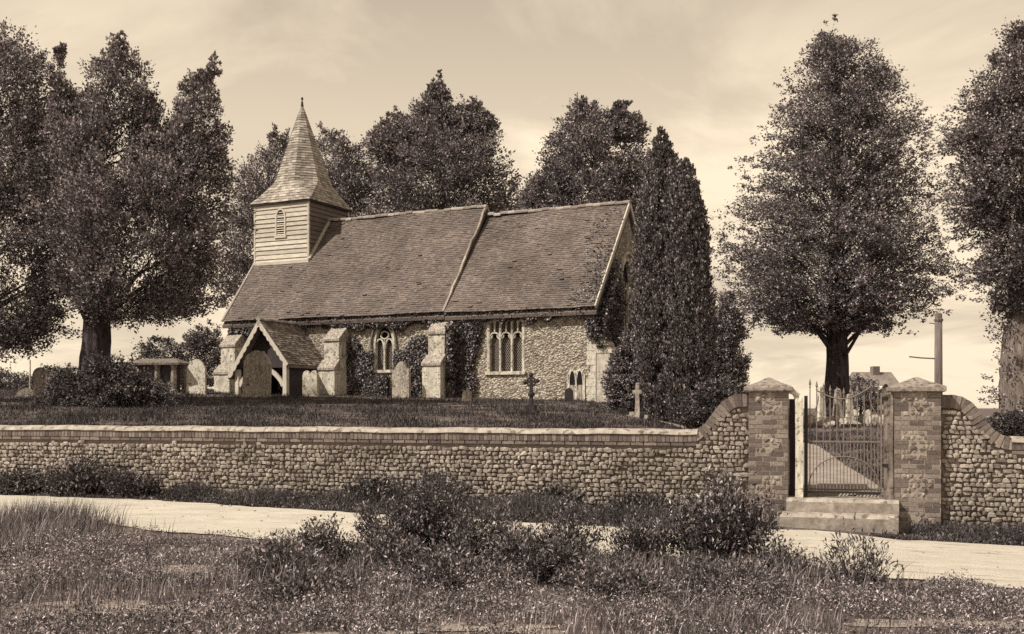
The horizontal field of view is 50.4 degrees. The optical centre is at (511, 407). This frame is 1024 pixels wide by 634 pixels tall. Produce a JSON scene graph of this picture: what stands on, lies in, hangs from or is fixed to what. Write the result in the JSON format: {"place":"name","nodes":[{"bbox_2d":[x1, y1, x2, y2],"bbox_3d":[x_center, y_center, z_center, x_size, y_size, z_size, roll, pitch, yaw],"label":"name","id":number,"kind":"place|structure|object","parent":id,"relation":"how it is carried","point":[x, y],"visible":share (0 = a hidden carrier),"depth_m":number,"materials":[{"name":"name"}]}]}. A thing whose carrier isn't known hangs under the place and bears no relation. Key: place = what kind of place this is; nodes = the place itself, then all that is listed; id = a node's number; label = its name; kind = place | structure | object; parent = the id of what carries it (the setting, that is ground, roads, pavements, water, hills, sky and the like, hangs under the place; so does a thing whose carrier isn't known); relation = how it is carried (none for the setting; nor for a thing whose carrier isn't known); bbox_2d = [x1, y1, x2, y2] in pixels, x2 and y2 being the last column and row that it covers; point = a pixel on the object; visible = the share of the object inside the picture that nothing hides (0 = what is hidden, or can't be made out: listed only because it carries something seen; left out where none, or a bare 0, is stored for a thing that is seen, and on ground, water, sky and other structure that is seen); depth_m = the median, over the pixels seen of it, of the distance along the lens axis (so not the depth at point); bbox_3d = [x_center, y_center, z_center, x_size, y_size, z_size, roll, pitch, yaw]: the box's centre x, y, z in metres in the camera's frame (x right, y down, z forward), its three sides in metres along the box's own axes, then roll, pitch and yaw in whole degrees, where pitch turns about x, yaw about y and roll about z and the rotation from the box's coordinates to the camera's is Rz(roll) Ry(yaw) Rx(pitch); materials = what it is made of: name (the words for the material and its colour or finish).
{"place":"outdoors","nodes":[
{"label":"outdoors","id":0,"kind":"place"},
{"bbox_2d":[0,389,1023,633],"bbox_3d":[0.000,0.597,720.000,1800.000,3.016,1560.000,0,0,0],"label":"ground","id":1,"kind":"structure","parent":0,"point":[986,413],"depth_m":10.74,"materials":[{"name":"plant"}]},
{"bbox_2d":[0,367,32,389],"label":"bush","id":2,"kind":"object","parent":1,"relation":"on","point":[15,380],"visible":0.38,"depth_m":59.36,"materials":[{"name":"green plant"}]},
{"bbox_2d":[15,388,35,396],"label":"headstone","id":3,"kind":"object","parent":1,"relation":"on","point":[24,391],"visible":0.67,"depth_m":42.44,"materials":[{"name":"stone"}]},
{"bbox_2d":[0,461,54,495],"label":"bush","id":4,"kind":"object","parent":1,"relation":"on","point":[15,484],"visible":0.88,"depth_m":20.93,"materials":[{"name":"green plant"}]},
{"bbox_2d":[29,360,30,388],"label":"stake","id":5,"kind":"object","parent":1,"relation":"on","point":[29,374],"visible":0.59,"depth_m":44.48,"materials":[{"name":"wood"}]},
{"bbox_2d":[32,367,47,394],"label":"headstone","id":6,"kind":"object","parent":1,"relation":"on","point":[38,380],"visible":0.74,"depth_m":43.94,"materials":[{"name":"brown stone"}]},
{"bbox_2d":[0,17,87,368],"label":"spreading tree","id":7,"kind":"object","parent":1,"relation":"on","point":[38,311],"visible":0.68,"depth_m":36.33,"materials":[{"name":"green plant"}]},
{"bbox_2d":[45,371,57,391],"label":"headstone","id":8,"kind":"object","parent":1,"relation":"on","point":[46,378],"visible":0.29,"depth_m":43.17,"materials":[{"name":"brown stone"}]},
{"bbox_2d":[27,363,77,388],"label":"bush","id":9,"kind":"object","parent":1,"relation":"on","point":[48,367],"visible":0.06,"depth_m":57.60,"materials":[{"name":"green plant"}]},
{"bbox_2d":[37,450,123,496],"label":"bush","id":10,"kind":"object","parent":1,"relation":"on","point":[79,478],"visible":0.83,"depth_m":20.53,"materials":[{"name":"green plant"}]},
{"bbox_2d":[27,350,183,407],"bbox_3d":[-12.521,-0.804,33.834,4.314,2.004,4.226,0,0,-38],"label":"bush","id":11,"kind":"object","parent":1,"relation":"on","point":[111,381],"visible":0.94,"depth_m":33.46,"materials":[{"name":"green plant"}]},
{"bbox_2d":[11,599,245,618],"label":"bare earth","id":12,"kind":"structure","parent":1,"relation":"on","point":[123,604],"depth_m":9.06,"materials":[{"name":"soil"}]},
{"bbox_2d":[97,467,161,498],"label":"bush","id":13,"kind":"object","parent":1,"relation":"on","point":[129,483],"visible":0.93,"depth_m":20.27,"materials":[{"name":"brown plant"}]},
{"bbox_2d":[0,30,259,403],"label":"spreading tree","id":14,"kind":"object","parent":1,"relation":"on","point":[167,172],"visible":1,"depth_m":35.09,"materials":[{"name":"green plant"}]},
{"bbox_2d":[123,335,191,387],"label":"bush","id":15,"kind":"object","parent":1,"relation":"on","point":[147,352],"visible":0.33,"depth_m":51.72,"materials":[{"name":"brown plant"}]},
{"bbox_2d":[128,358,189,392],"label":"table tomb","id":16,"kind":"object","parent":1,"relation":"on","point":[168,369],"visible":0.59,"depth_m":44.63,"materials":[{"name":"grey stone"}]},
{"bbox_2d":[108,565,238,577],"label":"bare earth","id":17,"kind":"structure","parent":1,"relation":"on","point":[170,568],"depth_m":11.08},
{"bbox_2d":[187,359,206,393],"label":"headstone","id":18,"kind":"object","parent":1,"relation":"on","point":[196,374],"visible":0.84,"depth_m":44.44,"materials":[{"name":"stone"}]},
{"bbox_2d":[176,318,223,386],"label":"bush","id":19,"kind":"object","parent":1,"relation":"on","point":[200,344],"visible":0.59,"depth_m":55.68,"materials":[{"name":"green plant"}]},
{"bbox_2d":[206,122,289,308],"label":"broadleaf tree","id":20,"kind":"object","parent":1,"relation":"on","point":[243,261],"visible":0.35,"depth_m":63.14,"materials":[{"name":"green plant"}]},
{"bbox_2d":[242,350,271,397],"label":"headstone","id":21,"kind":"object","parent":1,"relation":"on","point":[257,372],"visible":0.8,"depth_m":41.11,"materials":[{"name":"stone"}]},
{"bbox_2d":[229,529,326,580],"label":"shrub","id":22,"kind":"object","parent":1,"relation":"on","point":[282,550],"visible":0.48,"depth_m":10.40,"materials":[{"name":"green plant"}]},
{"bbox_2d":[250,558,360,603],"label":"shrub","id":23,"kind":"object","parent":1,"relation":"on","point":[300,588],"visible":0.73,"depth_m":9.38,"materials":[{"name":"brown plant"}]},
{"bbox_2d":[302,370,318,396],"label":"headstone","id":24,"kind":"object","parent":1,"relation":"on","point":[310,383],"visible":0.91,"depth_m":42.44,"materials":[{"name":"stone"}]},
{"bbox_2d":[290,512,361,570],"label":"shrub","id":25,"kind":"object","parent":1,"relation":"on","point":[321,539],"visible":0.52,"depth_m":11.12,"materials":[{"name":"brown plant"}]},
{"bbox_2d":[314,121,392,216],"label":"broadleaf tree","id":26,"kind":"object","parent":1,"relation":"on","point":[345,172],"visible":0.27,"depth_m":61.13,"materials":[{"name":"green plant"}]},
{"bbox_2d":[295,629,424,633],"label":"bare earth","id":27,"kind":"structure","parent":1,"relation":"on","point":[388,631],"depth_m":8.09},
{"bbox_2d":[0,394,748,509],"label":"churchyard wall","id":28,"kind":"structure","parent":1,"relation":"on","point":[598,464],"depth_m":19.36,"materials":[{"name":"stone"}]},
{"bbox_2d":[341,467,410,500],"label":"bush","id":29,"kind":"object","parent":1,"relation":"on","point":[369,485],"visible":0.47,"depth_m":18.74,"materials":[{"name":"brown plant"}]},
{"bbox_2d":[346,520,432,579],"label":"shrub","id":30,"kind":"object","parent":1,"relation":"on","point":[381,548],"visible":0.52,"depth_m":10.80,"materials":[{"name":"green plant"}]},
{"bbox_2d":[346,471,443,549],"bbox_3d":[-1.270,1.220,11.907,1.094,1.064,1.006,0,0,0],"label":"shrub","id":31,"kind":"object","parent":1,"relation":"on","point":[370,514],"visible":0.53,"depth_m":11.77,"materials":[{"name":"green plant"}]},
{"bbox_2d":[392,361,410,397],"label":"headstone","id":32,"kind":"object","parent":1,"relation":"on","point":[401,379],"visible":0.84,"depth_m":42.22,"materials":[{"name":"stone"}]},
{"bbox_2d":[213,97,649,409],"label":"church","id":33,"kind":"structure","parent":1,"relation":"on","point":[318,252],"depth_m":44.46,"materials":[{"name":"stone"}]},
{"bbox_2d":[227,310,443,336],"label":"ivy","id":34,"kind":"object","parent":33,"relation":"attached to","point":[398,325],"visible":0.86,"depth_m":44.66,"materials":[{"name":"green plant"}]},
{"bbox_2d":[345,335,389,395],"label":"ivy","id":35,"kind":"object","parent":33,"relation":"attached to","point":[362,378],"visible":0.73,"depth_m":44.64,"materials":[{"name":"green plant"}]},
{"bbox_2d":[369,322,397,372],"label":"nave window","id":36,"kind":"structure","parent":33,"relation":"in","point":[385,340],"depth_m":44.49,"materials":[{"name":"stone"}]},
{"bbox_2d":[391,333,427,396],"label":"ivy","id":37,"kind":"object","parent":33,"relation":"attached to","point":[413,355],"visible":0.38,"depth_m":43.53,"materials":[{"name":"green plant"}]},
{"bbox_2d":[444,320,458,397],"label":"ivy","id":38,"kind":"object","parent":33,"relation":"attached to","point":[451,329],"visible":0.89,"depth_m":42.35,"materials":[{"name":"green plant"}]},
{"bbox_2d":[450,319,483,396],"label":"ivy","id":39,"kind":"object","parent":33,"relation":"attached to","point":[468,337],"visible":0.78,"depth_m":42.48,"materials":[{"name":"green plant"}]},
{"bbox_2d":[484,318,526,374],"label":"chancel window","id":40,"kind":"structure","parent":33,"relation":"in","point":[505,341],"depth_m":42.05,"materials":[{"name":"stone"}]},
{"bbox_2d":[444,306,594,323],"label":"ivy","id":41,"kind":"object","parent":33,"relation":"attached to","point":[545,319],"visible":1,"depth_m":41.36,"materials":[{"name":"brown plant"}]},
{"bbox_2d":[567,368,584,400],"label":"low side window","id":42,"kind":"structure","parent":33,"relation":"in","point":[575,379],"depth_m":40.61,"materials":[{"name":"stone"}]},
{"bbox_2d":[583,306,599,341],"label":"ivy","id":43,"kind":"object","parent":33,"relation":"attached to","point":[591,324],"visible":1,"depth_m":40.20,"materials":[{"name":"brown plant"}]},
{"bbox_2d":[565,207,626,302],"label":"moss","id":44,"kind":"object","parent":33,"relation":"on","point":[600,266],"visible":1,"depth_m":41.34,"materials":[{"name":"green plant"}]},
{"bbox_2d":[596,259,627,348],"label":"ivy","id":45,"kind":"object","parent":33,"relation":"attached to","point":[611,313],"visible":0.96,"depth_m":40.99,"materials":[{"name":"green plant"}]},
{"bbox_2d":[620,252,635,331],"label":"east window","id":46,"kind":"structure","parent":33,"relation":"in","point":[624,261],"depth_m":43.60,"materials":[{"name":"stone"}]},
{"bbox_2d":[349,69,524,217],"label":"broadleaf tree","id":47,"kind":"object","parent":1,"relation":"on","point":[437,124],"visible":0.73,"depth_m":58.70,"materials":[{"name":"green plant"}]},
{"bbox_2d":[400,464,475,499],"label":"bush","id":48,"kind":"object","parent":1,"relation":"on","point":[430,476],"visible":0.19,"depth_m":18.41,"materials":[{"name":"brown plant"}]},
{"bbox_2d":[398,465,482,561],"bbox_3d":[-0.821,1.172,11.901,0.910,1.191,0.797,0,0,-31],"label":"shrub","id":49,"kind":"object","parent":1,"relation":"on","point":[436,495],"visible":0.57,"depth_m":11.81,"materials":[{"name":"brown plant"}]},
{"bbox_2d":[374,539,518,590],"bbox_3d":[-0.627,1.498,10.379,1.266,0.526,1.156,0,0,30],"label":"shrub","id":50,"kind":"object","parent":1,"relation":"on","point":[439,566],"visible":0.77,"depth_m":10.29,"materials":[{"name":"brown plant"}]},
{"bbox_2d":[462,390,471,400],"bbox_3d":[-1.647,-0.340,40.000,0.346,0.626,0.126,0,0,11],"label":"headstone","id":51,"kind":"object","parent":1,"relation":"on","point":[466,395],"visible":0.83,"depth_m":39.94,"materials":[{"name":"stone"}]},
{"bbox_2d":[422,490,544,569],"bbox_3d":[-0.297,1.336,11.595,1.349,0.902,1.073,0,0,0],"label":"shrub","id":52,"kind":"object","parent":1,"relation":"on","point":[465,538],"visible":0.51,"depth_m":11.47,"materials":[{"name":"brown plant"}]},
{"bbox_2d":[420,622,565,633],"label":"bare earth","id":53,"kind":"structure","parent":1,"relation":"on","point":[489,624],"depth_m":8.31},
{"bbox_2d":[0,493,988,633],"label":"tall grass","id":54,"kind":"structure","parent":1,"relation":"on","point":[22,520],"depth_m":10.16,"materials":[{"name":"plant"}]},
{"bbox_2d":[0,386,989,487],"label":"churchyard grass","id":55,"kind":"structure","parent":1,"relation":"on","point":[154,413],"depth_m":28.62,"materials":[{"name":"plant"}]},
{"bbox_2d":[487,177,531,211],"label":"broadleaf tree","id":56,"kind":"object","parent":1,"relation":"on","point":[513,192],"visible":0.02,"depth_m":65.39,"materials":[{"name":"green plant"}]},
{"bbox_2d":[0,525,1023,633],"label":"weeds","id":57,"kind":"object","parent":1,"relation":"on","point":[979,588],"visible":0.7,"depth_m":9.51,"materials":[{"name":"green plant"}]},
{"bbox_2d":[0,478,1023,545],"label":"verge grass","id":58,"kind":"structure","parent":1,"relation":"on","point":[538,509],"depth_m":17.35,"materials":[{"name":"plant"}]},
{"bbox_2d":[523,373,539,414],"bbox_3d":[0.521,-0.308,29.500,0.470,1.280,0.300,0,0,17],"label":"iron cross","id":59,"kind":"object","parent":1,"relation":"on","point":[531,407],"visible":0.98,"depth_m":29.45,"materials":[{"name":"metal"}]},
{"bbox_2d":[478,519,606,583],"bbox_3d":[0.253,1.451,10.984,1.386,0.679,1.068,0,0,0],"label":"shrub","id":60,"kind":"object","parent":1,"relation":"on","point":[542,553],"visible":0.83,"depth_m":10.85,"materials":[{"name":"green plant"}]},
{"bbox_2d":[516,478,587,504],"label":"bush","id":61,"kind":"object","parent":1,"relation":"on","point":[564,492],"visible":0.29,"depth_m":17.85,"materials":[{"name":"brown plant"}]},
{"bbox_2d":[565,388,572,400],"bbox_3d":[2.042,-0.363,39.000,0.306,0.685,0.105,0,0,11],"label":"headstone","id":62,"kind":"object","parent":1,"relation":"on","point":[568,393],"visible":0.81,"depth_m":38.95,"materials":[{"name":"stone"}]},
{"bbox_2d":[535,490,606,564],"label":"shrub","id":63,"kind":"object","parent":1,"relation":"on","point":[570,529],"visible":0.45,"depth_m":11.95,"materials":[{"name":"brown plant"}]},
{"bbox_2d":[516,92,656,234],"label":"broadleaf tree","id":64,"kind":"object","parent":1,"relation":"on","point":[556,184],"visible":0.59,"depth_m":54.88,"materials":[{"name":"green plant"}]},
{"bbox_2d":[544,548,678,599],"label":"shrub","id":65,"kind":"object","parent":1,"relation":"on","point":[611,576],"visible":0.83,"depth_m":10.16,"materials":[{"name":"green plant"}]},
{"bbox_2d":[595,317,646,411],"bbox_3d":[3.726,-1.333,35.452,1.965,3.366,1.891,0,0,-31],"label":"spreading conifer","id":66,"kind":"object","parent":1,"relation":"on","point":[620,379],"visible":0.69,"depth_m":35.12,"materials":[{"name":"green plant"}]},
{"bbox_2d":[628,383,649,419],"bbox_3d":[3.516,-0.104,30.500,0.640,1.180,0.600,0,0,14],"label":"stone cross","id":67,"kind":"object","parent":1,"relation":"on","point":[637,392],"visible":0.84,"depth_m":30.45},
{"bbox_2d":[602,489,677,511],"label":"bush","id":68,"kind":"object","parent":1,"relation":"on","point":[640,498],"visible":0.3,"depth_m":17.52,"materials":[{"name":"brown plant"}]},
{"bbox_2d":[601,497,680,568],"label":"shrub","id":69,"kind":"object","parent":1,"relation":"on","point":[654,538],"visible":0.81,"depth_m":12.03,"materials":[{"name":"brown plant"}]},
{"bbox_2d":[626,126,697,421],"bbox_3d":[4.662,-3.850,33.214,2.321,9.465,2.082,0,0,0],"label":"upright yew","id":70,"kind":"object","parent":1,"relation":"on","point":[649,348],"visible":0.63,"depth_m":32.79,"materials":[{"name":"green plant"}]},
{"bbox_2d":[656,157,718,425],"bbox_3d":[5.268,-3.349,32.599,1.863,8.375,1.680,0,0,0],"label":"upright yew","id":71,"kind":"object","parent":1,"relation":"on","point":[689,246],"visible":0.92,"depth_m":32.17,"materials":[{"name":"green plant"}]},
{"bbox_2d":[673,376,748,428],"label":"laurel bush","id":72,"kind":"object","parent":1,"relation":"on","point":[700,408],"visible":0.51,"depth_m":29.69,"materials":[{"name":"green plant"}]},
{"bbox_2d":[648,463,788,564],"bbox_3d":[2.294,1.244,12.063,1.573,1.258,1.283,0,0,0],"label":"shrub","id":73,"kind":"object","parent":1,"relation":"on","point":[721,522],"visible":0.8,"depth_m":11.91,"materials":[{"name":"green plant"}]},
{"bbox_2d":[652,545,796,595],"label":"shrub","id":74,"kind":"object","parent":1,"relation":"on","point":[721,566],"visible":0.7,"depth_m":10.51,"materials":[{"name":"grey plant"}]},
{"bbox_2d":[711,291,752,403],"bbox_3d":[6.930,-1.541,36.014,2.104,4.688,1.996,0,0,0],"label":"rounded evergreen","id":75,"kind":"object","parent":1,"relation":"on","point":[731,335],"visible":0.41,"depth_m":35.60,"materials":[{"name":"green plant"}]},
{"bbox_2d":[744,377,793,522],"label":"gate pier","id":76,"kind":"structure","parent":1,"relation":"on","point":[768,429],"depth_m":17.56,"materials":[{"name":"brick"}]},
{"bbox_2d":[727,529,820,577],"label":"shrub","id":77,"kind":"object","parent":1,"relation":"on","point":[775,553],"visible":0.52,"depth_m":11.50,"materials":[{"name":"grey plant"}]},
{"bbox_2d":[803,415,815,426],"bbox_3d":[9.344,0.460,34.508,0.538,0.466,0.678,0,0,0],"label":"rough stone","id":78,"kind":"object","parent":1,"relation":"on","point":[813,419],"visible":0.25,"depth_m":34.23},
{"bbox_2d":[817,385,827,420],"bbox_3d":[10.370,-0.010,36.500,0.342,1.500,0.342,0,0,-11],"label":"grave obelisk","id":79,"kind":"object","parent":1,"relation":"on","point":[820,409],"visible":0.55,"depth_m":36.40,"materials":[{"name":"stone"}]},
{"bbox_2d":[815,420,834,427],"bbox_3d":[9.790,0.530,33.981,0.584,0.304,0.592,0,0,0],"label":"rough stone","id":80,"kind":"object","parent":1,"relation":"on","point":[820,423],"visible":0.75,"depth_m":33.82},
{"bbox_2d":[825,416,839,426],"bbox_3d":[10.151,0.504,34.358,0.449,0.504,0.599,0,0,-10],"label":"rough stone","id":81,"kind":"object","parent":1,"relation":"on","point":[833,418],"visible":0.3,"depth_m":34.22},
{"bbox_2d":[777,511,898,533],"bbox_3d":[5.064,1.806,16.965,1.800,0.307,0.326,0,0,16],"label":"stone step","id":82,"kind":"object","parent":1,"relation":"on","point":[865,521],"visible":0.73,"depth_m":16.82,"materials":[{"name":"stone"}]},
{"bbox_2d":[832,388,844,417],"bbox_3d":[11.018,0.033,36.800,0.360,1.400,0.360,0,0,-11],"label":"grave obelisk","id":83,"kind":"object","parent":1,"relation":"on","point":[840,411],"visible":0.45,"depth_m":36.71,"materials":[{"name":"stone"}]},
{"bbox_2d":[708,14,975,416],"bbox_3d":[11.070,-6.459,37.990,9.496,14.482,9.393,0,0,34],"label":"lime tree","id":84,"kind":"object","parent":1,"relation":"on","point":[869,298],"visible":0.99,"depth_m":36.87,"materials":[{"name":"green plant"}]},
{"bbox_2d":[835,418,848,426],"bbox_3d":[10.362,0.505,34.062,0.385,0.359,0.682,0,0,-12],"label":"rough stone","id":85,"kind":"object","parent":1,"relation":"on","point":[840,422],"visible":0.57,"depth_m":33.88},
{"bbox_2d":[786,495,898,514],"bbox_3d":[5.270,1.557,17.407,1.700,0.237,0.655,0,0,16],"label":"stone step","id":86,"kind":"object","parent":1,"relation":"on","point":[846,504],"visible":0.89,"depth_m":17.12,"materials":[{"name":"stone"}]},
{"bbox_2d":[789,399,794,495],"bbox_3d":[4.590,0.660,17.822,0.100,1.600,0.060,0,0,16],"label":"timber stop","id":87,"kind":"object","parent":86,"relation":"on","point":[791,447],"visible":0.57,"depth_m":17.80,"materials":[{"name":"wood"}]},
{"bbox_2d":[788,389,802,497],"bbox_3d":[4.570,0.567,17.526,0.236,1.751,0.180,0,0,16],"label":"gate post","id":88,"kind":"object","parent":86,"relation":"on","point":[797,396],"visible":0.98,"depth_m":17.43,"materials":[{"name":"wood"}]},
{"bbox_2d":[804,379,881,497],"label":"iron gate","id":89,"kind":"structure","parent":88,"relation":"attached to","point":[807,486],"depth_m":17.39,"materials":[{"name":"metal"}]},
{"bbox_2d":[882,394,893,499],"bbox_3d":[5.916,0.611,17.146,0.174,1.662,0.192,0,0,16],"label":"gate post","id":90,"kind":"object","parent":86,"relation":"on","point":[887,466],"visible":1,"depth_m":17.07,"materials":[{"name":"grey stone"}]},
{"bbox_2d":[844,394,855,420],"bbox_3d":[11.386,0.129,36.800,0.360,1.200,0.360,0,0,-11],"label":"grave obelisk","id":91,"kind":"object","parent":1,"relation":"on","point":[847,409],"visible":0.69,"depth_m":36.70,"materials":[{"name":"stone"}]},
{"bbox_2d":[806,511,903,592],"bbox_3d":[3.419,1.452,10.828,0.910,0.856,0.711,0,0,22],"label":"thistle","id":92,"kind":"object","parent":1,"relation":"on","point":[864,564],"visible":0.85,"depth_m":10.81,"materials":[{"name":"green plant"}]},
{"bbox_2d":[859,409,870,424],"bbox_3d":[11.274,0.344,34.795,0.350,0.587,0.701,0,0,0],"label":"rough stone","id":93,"kind":"object","parent":1,"relation":"on","point":[867,414],"visible":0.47,"depth_m":34.63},
{"bbox_2d":[849,372,882,416],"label":"bush","id":94,"kind":"object","parent":1,"relation":"on","point":[858,381],"visible":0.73,"depth_m":59.81,"materials":[{"name":"brown plant"}]},
{"bbox_2d":[865,414,879,425],"bbox_3d":[11.484,0.458,34.395,0.641,0.494,0.644,0,0,0],"label":"rough stone","id":95,"kind":"object","parent":1,"relation":"on","point":[874,418],"visible":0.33,"depth_m":34.12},
{"bbox_2d":[849,366,898,414],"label":"cottage","id":96,"kind":"structure","parent":1,"relation":"on","point":[887,379],"depth_m":77.50,"materials":[{"name":"ceramic"}]},
{"bbox_2d":[886,377,946,531],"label":"gate pier","id":97,"kind":"structure","parent":1,"relation":"on","point":[917,447],"depth_m":16.96,"materials":[{"name":"brick"}]},
{"bbox_2d":[909,313,942,394],"bbox_3d":[6.875,-0.054,18.082,0.576,3.041,0.146,0,0,0],"label":"wooden pole","id":98,"kind":"object","parent":1,"relation":"on","point":[938,362],"visible":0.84,"depth_m":18.03,"materials":[{"name":"wood"}]},
{"bbox_2d":[845,614,1023,628],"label":"bare earth","id":99,"kind":"structure","parent":1,"relation":"on","point":[862,622],"depth_m":9.35,"materials":[{"name":"soil"}]},
{"bbox_2d":[913,15,1023,428],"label":"old tree","id":100,"kind":"object","parent":1,"relation":"on","point":[992,202],"visible":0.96,"depth_m":24.72,"materials":[{"name":"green plant"}]},
{"bbox_2d":[941,395,1023,529],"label":"churchyard wall","id":101,"kind":"structure","parent":1,"relation":"on","point":[982,470],"depth_m":16.84,"materials":[{"name":"stone"}]},
{"bbox_2d":[986,408,1023,435],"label":"bush","id":102,"kind":"object","parent":1,"relation":"on","point":[1010,425],"visible":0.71,"depth_m":22.97,"materials":[{"name":"brown plant"}]},
{"bbox_2d":[0,495,1023,588],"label":"dirt track","id":103,"kind":"structure","parent":0,"point":[976,561],"depth_m":15.28,"materials":[{"name":"soil"}]},
{"bbox_2d":[0,0,1023,407],"label":"sky","id":104,"kind":"structure","parent":0,"point":[705,72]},
{"bbox_2d":[32,498,1010,584],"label":"loose stones","id":105,"kind":"object","parent":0,"point":[514,522],"visible":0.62,"depth_m":15.25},
{"bbox_2d":[660,421,882,496],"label":"churchyard path","id":106,"kind":"structure","parent":0,"point":[820,471],"depth_m":19.67,"materials":[{"name":"gravel"}]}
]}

